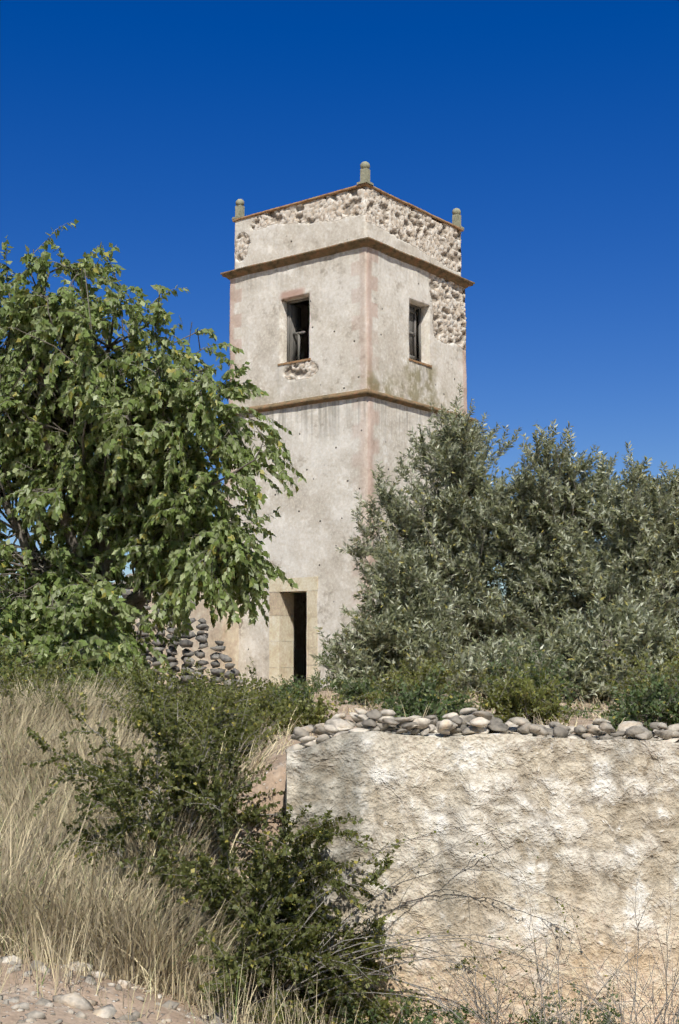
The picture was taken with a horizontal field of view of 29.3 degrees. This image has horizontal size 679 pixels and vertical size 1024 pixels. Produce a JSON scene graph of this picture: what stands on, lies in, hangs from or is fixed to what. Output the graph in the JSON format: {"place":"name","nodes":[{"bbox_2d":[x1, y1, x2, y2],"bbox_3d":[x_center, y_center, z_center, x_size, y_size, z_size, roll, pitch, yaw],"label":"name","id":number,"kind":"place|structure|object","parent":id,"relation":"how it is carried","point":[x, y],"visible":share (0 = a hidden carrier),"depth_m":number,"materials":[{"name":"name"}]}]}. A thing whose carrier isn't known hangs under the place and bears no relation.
{"place":"outdoors","nodes":[
{"label":"outdoors","id":0,"kind":"place"},
{"bbox_2d":[0,572,247,692],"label":"ruin dry stone wall","id":1,"kind":"structure","parent":0,"point":[201,638],"depth_m":29.80,"materials":[{"name":"grey stone"}]},
{"bbox_2d":[130,581,238,686],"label":"ruined wall","id":2,"kind":"structure","parent":0,"point":[229,638],"depth_m":33.21,"materials":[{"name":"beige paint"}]},
{"bbox_2d":[0,685,678,1023],"bbox_3d":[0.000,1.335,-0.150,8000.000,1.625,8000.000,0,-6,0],"label":"ground","id":3,"kind":"structure","parent":0,"point":[276,774],"depth_m":6.14,"materials":[{"name":"soil"}]},
{"bbox_2d":[0,640,43,705],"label":"slope shrub leaves","id":4,"kind":"object","parent":3,"relation":"on","point":[11,675],"depth_m":11.91,"materials":[{"name":"green plant"}]},
{"bbox_2d":[0,658,86,728],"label":"slope shrub leaves","id":5,"kind":"object","parent":3,"relation":"on","point":[39,682],"depth_m":11.40,"materials":[{"name":"plant"}]},
{"bbox_2d":[0,638,96,698],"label":"slope shrub leaves","id":6,"kind":"object","parent":3,"relation":"on","point":[44,671],"depth_m":13.02,"materials":[{"name":"green plant"}]},
{"bbox_2d":[0,749,220,962],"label":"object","id":7,"kind":"object","parent":3,"relation":"on","point":[93,873],"visible":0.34,"depth_m":6.97,"materials":[{"name":"beige plant"}]},
{"bbox_2d":[69,654,152,723],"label":"slope shrub leaves","id":8,"kind":"object","parent":3,"relation":"on","point":[92,678],"depth_m":12.68,"materials":[{"name":"plant"}]},
{"bbox_2d":[87,655,187,724],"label":"slope shrub leaves","id":9,"kind":"object","parent":3,"relation":"on","point":[126,680],"depth_m":12.43,"materials":[{"name":"green plant"}]},
{"bbox_2d":[0,672,302,1023],"bbox_3d":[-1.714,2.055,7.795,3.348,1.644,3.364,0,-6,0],"label":"dry grass","id":10,"kind":"structure","parent":3,"relation":"on","point":[266,752],"depth_m":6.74,"materials":[{"name":"beige plant"}]},
{"bbox_2d":[0,219,306,700],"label":"tree","id":11,"kind":"object","parent":3,"relation":"on","point":[89,400],"depth_m":19.36,"materials":[{"name":"green plant"}]},
{"bbox_2d":[20,669,286,895],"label":"shrub leaves","id":12,"kind":"object","parent":3,"relation":"on","point":[178,752],"depth_m":7.73,"materials":[{"name":"green plant"}]},
{"bbox_2d":[96,665,248,751],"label":"slope shrub leaves","id":13,"kind":"object","parent":3,"relation":"on","point":[158,698],"depth_m":11.01,"materials":[{"name":"plant"}]},
{"bbox_2d":[109,672,271,748],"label":"slope shrub leaves","id":14,"kind":"object","parent":3,"relation":"on","point":[209,701],"depth_m":10.80,"materials":[{"name":"green plant"}]},
{"bbox_2d":[0,886,407,1023],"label":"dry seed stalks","id":15,"kind":"object","parent":3,"relation":"on","point":[100,969],"visible":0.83,"depth_m":6.05,"materials":[{"name":"beige plant"}]},
{"bbox_2d":[141,657,273,717],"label":"slope shrub leaves","id":16,"kind":"object","parent":3,"relation":"on","point":[177,682],"depth_m":12.13,"materials":[{"name":"green plant"}]},
{"bbox_2d":[159,682,300,792],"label":"slope shrub leaves","id":17,"kind":"object","parent":3,"relation":"on","point":[205,720],"depth_m":9.76,"materials":[{"name":"green plant"}]},
{"bbox_2d":[54,762,475,1023],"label":"shrub","id":18,"kind":"object","parent":3,"relation":"on","point":[252,929],"depth_m":6.98,"materials":[{"name":"green plant"}]},
{"bbox_2d":[208,657,325,733],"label":"slope shrub leaves","id":19,"kind":"object","parent":3,"relation":"on","point":[254,680],"depth_m":11.78,"materials":[{"name":"green plant"}]},
{"bbox_2d":[248,674,318,715],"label":"terrace bush leaves","id":20,"kind":"object","parent":3,"relation":"on","point":[291,690],"depth_m":14.73,"materials":[{"name":"green plant"}]},
{"bbox_2d":[264,674,312,697],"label":"terrace bush leaves","id":21,"kind":"object","parent":3,"relation":"on","point":[285,685],"depth_m":20.71,"materials":[{"name":"plant"}]},
{"bbox_2d":[252,681,343,735],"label":"terrace bush leaves","id":22,"kind":"object","parent":3,"relation":"on","point":[321,712],"depth_m":11.75,"materials":[{"name":"green plant"}]},
{"bbox_2d":[187,877,411,1023],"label":"shrub leaves","id":23,"kind":"object","parent":3,"relation":"on","point":[364,946],"depth_m":7.03,"materials":[{"name":"green plant"}]},
{"bbox_2d":[0,954,645,1023],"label":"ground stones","id":24,"kind":"object","parent":3,"relation":"on","point":[76,1000],"visible":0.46,"depth_m":5.82,"materials":[{"name":"stone"}]},
{"bbox_2d":[304,634,348,691],"bbox_3d":[0.260,3.791,29.709,2.298,2.045,1.791,0,-6,0],"label":"shrub","id":25,"kind":"object","parent":3,"relation":"on","point":[332,685],"depth_m":29.65,"materials":[{"name":"green plant"}]},
{"bbox_2d":[0,932,678,1023],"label":"dry grass","id":26,"kind":"structure","parent":3,"relation":"on","point":[240,1016],"depth_m":6.49,"materials":[{"name":"beige plant"}]},
{"bbox_2d":[224,186,470,689],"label":"tower walls","id":27,"kind":"structure","parent":3,"relation":"on","point":[355,321],"depth_m":32.80,"materials":[{"name":"beige paint"}]},
{"bbox_2d":[269,577,318,687],"bbox_3d":[-1.058,3.216,32.346,1.720,3.142,0.804,-5,-8,38],"label":"door frame","id":28,"kind":"object","parent":27,"relation":"in","point":[281,646],"visible":0.59,"depth_m":32.56,"materials":[{"name":"beige stone"}]},
{"bbox_2d":[232,183,463,231],"bbox_3d":[0.262,-7.185,35.326,4.535,1.333,4.514,-5,-8,38],"label":"tower coping","id":29,"kind":"object","parent":27,"relation":"on","point":[380,191],"visible":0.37,"depth_m":33.67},
{"bbox_2d":[232,161,463,228],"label":"finials","id":30,"kind":"object","parent":29,"relation":"on","point":[364,178],"visible":0.73,"depth_m":34.97,"materials":[{"name":"beige stone"}]},
{"bbox_2d":[220,237,477,422],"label":"cornice moldings","id":31,"kind":"structure","parent":27,"relation":"attached to","point":[424,265],"depth_m":33.05,"materials":[{"name":"brown stone"}]},
{"bbox_2d":[287,297,420,361],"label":"window frames","id":32,"kind":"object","parent":27,"relation":"in","point":[294,332],"visible":0.34,"depth_m":33.80,"materials":[{"name":"wood"}]},
{"bbox_2d":[278,358,431,366],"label":"window sills","id":33,"kind":"structure","parent":27,"relation":"attached to","point":[307,359],"depth_m":33.22,"materials":[{"name":"brown stone"}]},
{"bbox_2d":[332,668,385,706],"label":"terrace bush leaves","id":34,"kind":"object","parent":3,"relation":"on","point":[358,684],"depth_m":18.84,"materials":[{"name":"green plant"}]},
{"bbox_2d":[332,990,392,1023],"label":"weed leaves","id":35,"kind":"object","parent":3,"relation":"on","point":[349,1019],"depth_m":6.90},
{"bbox_2d":[309,535,476,697],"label":"olive tree leaves","id":36,"kind":"object","parent":3,"relation":"on","point":[375,648],"visible":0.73,"depth_m":23.54,"materials":[{"name":"green plant"}]},
{"bbox_2d":[338,567,447,673],"bbox_3d":[1.157,2.452,23.772,2.354,2.877,1.690,0,-6,0],"label":"olive deadwood","id":37,"kind":"object","parent":3,"relation":"on","point":[401,606],"visible":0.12,"depth_m":23.77,"materials":[{"name":"brown wood"}]},
{"bbox_2d":[351,642,474,710],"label":"terrace bush leaves","id":38,"kind":"object","parent":3,"relation":"on","point":[391,674],"depth_m":14.71,"materials":[{"name":"green plant"}]},
{"bbox_2d":[383,989,451,1023],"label":"weed leaves","id":39,"kind":"object","parent":3,"relation":"on","point":[407,1012],"depth_m":6.82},
{"bbox_2d":[374,663,478,720],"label":"terrace bush leaves","id":40,"kind":"object","parent":3,"relation":"on","point":[433,707],"depth_m":10.84,"materials":[{"name":"green plant"}]},
{"bbox_2d":[247,820,645,1023],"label":"bare branches","id":41,"kind":"object","parent":3,"relation":"on","point":[354,958],"depth_m":6.88,"materials":[{"name":"brown plant"}]},
{"bbox_2d":[335,381,561,693],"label":"olive leaves","id":42,"kind":"object","parent":3,"relation":"on","point":[418,528],"visible":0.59,"depth_m":27.26,"materials":[{"name":"green plant"}]},
{"bbox_2d":[364,414,535,653],"bbox_3d":[2.570,0.950,27.669,4.250,6.270,2.583,0,-6,0],"label":"olive tree","id":43,"kind":"object","parent":3,"relation":"on","point":[485,638],"visible":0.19,"depth_m":27.26,"materials":[{"name":"green plant"}]},
{"bbox_2d":[412,1003,495,1023],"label":"weed leaves","id":44,"kind":"object","parent":3,"relation":"on","point":[457,1020],"depth_m":6.61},
{"bbox_2d":[408,1008,531,1023],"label":"plants","id":45,"kind":"object","parent":3,"relation":"on","point":[478,1019],"visible":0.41,"depth_m":7.08,"materials":[{"name":"green plant"}]},
{"bbox_2d":[285,730,678,1023],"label":"terrace wall","id":46,"kind":"structure","parent":3,"relation":"on","point":[594,817],"depth_m":7.33,"materials":[{"name":"stone"}]},
{"bbox_2d":[285,708,678,751],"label":"coping stones","id":47,"kind":"object","parent":46,"relation":"on","point":[471,720],"visible":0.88,"depth_m":7.48,"materials":[{"name":"grey stone"}]},
{"bbox_2d":[399,936,586,1023],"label":"bare twig shrub stems","id":48,"kind":"object","parent":3,"relation":"on","point":[476,1004],"visible":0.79,"depth_m":6.74,"materials":[{"name":"brown plant"}]},
{"bbox_2d":[446,657,581,725],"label":"terrace bush leaves","id":49,"kind":"object","parent":3,"relation":"on","point":[522,683],"depth_m":11.28,"materials":[{"name":"green plant"}]},
{"bbox_2d":[491,990,578,1023],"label":"weed leaves","id":50,"kind":"object","parent":3,"relation":"on","point":[536,1013],"depth_m":6.81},
{"bbox_2d":[479,627,603,720],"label":"terrace bush leaves","id":51,"kind":"object","parent":3,"relation":"on","point":[511,669],"depth_m":14.83,"materials":[{"name":"green plant"}]},
{"bbox_2d":[478,450,610,654],"bbox_3d":[4.546,1.456,26.464,3.264,5.761,2.499,0,-6,0],"label":"olive tree","id":52,"kind":"object","parent":3,"relation":"on","point":[550,537],"visible":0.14,"depth_m":26.41,"materials":[{"name":"brown plant"}]},
{"bbox_2d":[433,584,678,703],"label":"shrub","id":53,"kind":"object","parent":3,"relation":"on","point":[584,634],"visible":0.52,"depth_m":20.42,"materials":[{"name":"green plant"}]},
{"bbox_2d":[464,419,648,656],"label":"olive tree leaves","id":54,"kind":"object","parent":3,"relation":"on","point":[539,595],"visible":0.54,"depth_m":26.29,"materials":[{"name":"green plant"}]},
{"bbox_2d":[444,899,670,1023],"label":"bare twig shrub stems","id":55,"kind":"object","parent":3,"relation":"on","point":[560,1016],"visible":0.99,"depth_m":6.45,"materials":[{"name":"plant"}]},
{"bbox_2d":[456,628,671,702],"bbox_3d":[4.015,2.675,20.718,4.441,1.754,1.744,0,-6,0],"label":"olive tree wood","id":56,"kind":"object","parent":3,"relation":"on","point":[567,658],"visible":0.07,"depth_m":20.75,"materials":[{"name":"brown plant"}]},
{"bbox_2d":[547,974,622,1023],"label":"weed leaves","id":57,"kind":"object","parent":3,"relation":"on","point":[617,1014],"depth_m":6.96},
{"bbox_2d":[546,909,678,1023],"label":"bare twig shrub stems","id":58,"kind":"object","parent":3,"relation":"on","point":[652,1000],"visible":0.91,"depth_m":6.39,"materials":[{"name":"brown plant"}]},
{"bbox_2d":[561,441,678,642],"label":"olive tree leaves","id":59,"kind":"object","parent":3,"relation":"on","point":[668,490],"visible":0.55,"depth_m":24.63,"materials":[{"name":"green plant"}]},
{"bbox_2d":[584,486,678,638],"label":"olive tree","id":60,"kind":"object","parent":3,"relation":"on","point":[646,563],"visible":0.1,"depth_m":24.89,"materials":[{"name":"brown plant"}]},
{"bbox_2d":[586,865,678,1023],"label":"bare twig shrub stems","id":61,"kind":"object","parent":3,"relation":"on","point":[636,1014],"visible":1,"depth_m":6.06,"materials":[{"name":"brown plant"}]},
{"bbox_2d":[592,643,678,716],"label":"terrace bush leaves","id":62,"kind":"object","parent":3,"relation":"on","point":[646,673],"depth_m":13.90,"materials":[{"name":"green plant"}]},
{"bbox_2d":[601,658,678,730],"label":"terrace bush leaves","id":63,"kind":"object","parent":3,"relation":"on","point":[617,717],"depth_m":10.80,"materials":[{"name":"green plant"}]},
{"bbox_2d":[0,0,678,656],"label":"sky","id":64,"kind":"structure","parent":0,"point":[551,127],"materials":[{"name":"blue"}]},
{"bbox_2d":[129,686,672,775],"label":"soil","id":65,"kind":"structure","parent":0,"point":[379,706],"depth_m":14.18,"materials":[{"name":"brown soil"}]},
{"bbox_2d":[446,594,677,701],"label":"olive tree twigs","id":66,"kind":"object","parent":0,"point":[581,654],"visible":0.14,"depth_m":20.42,"materials":[{"name":"green plant"}]}
]}

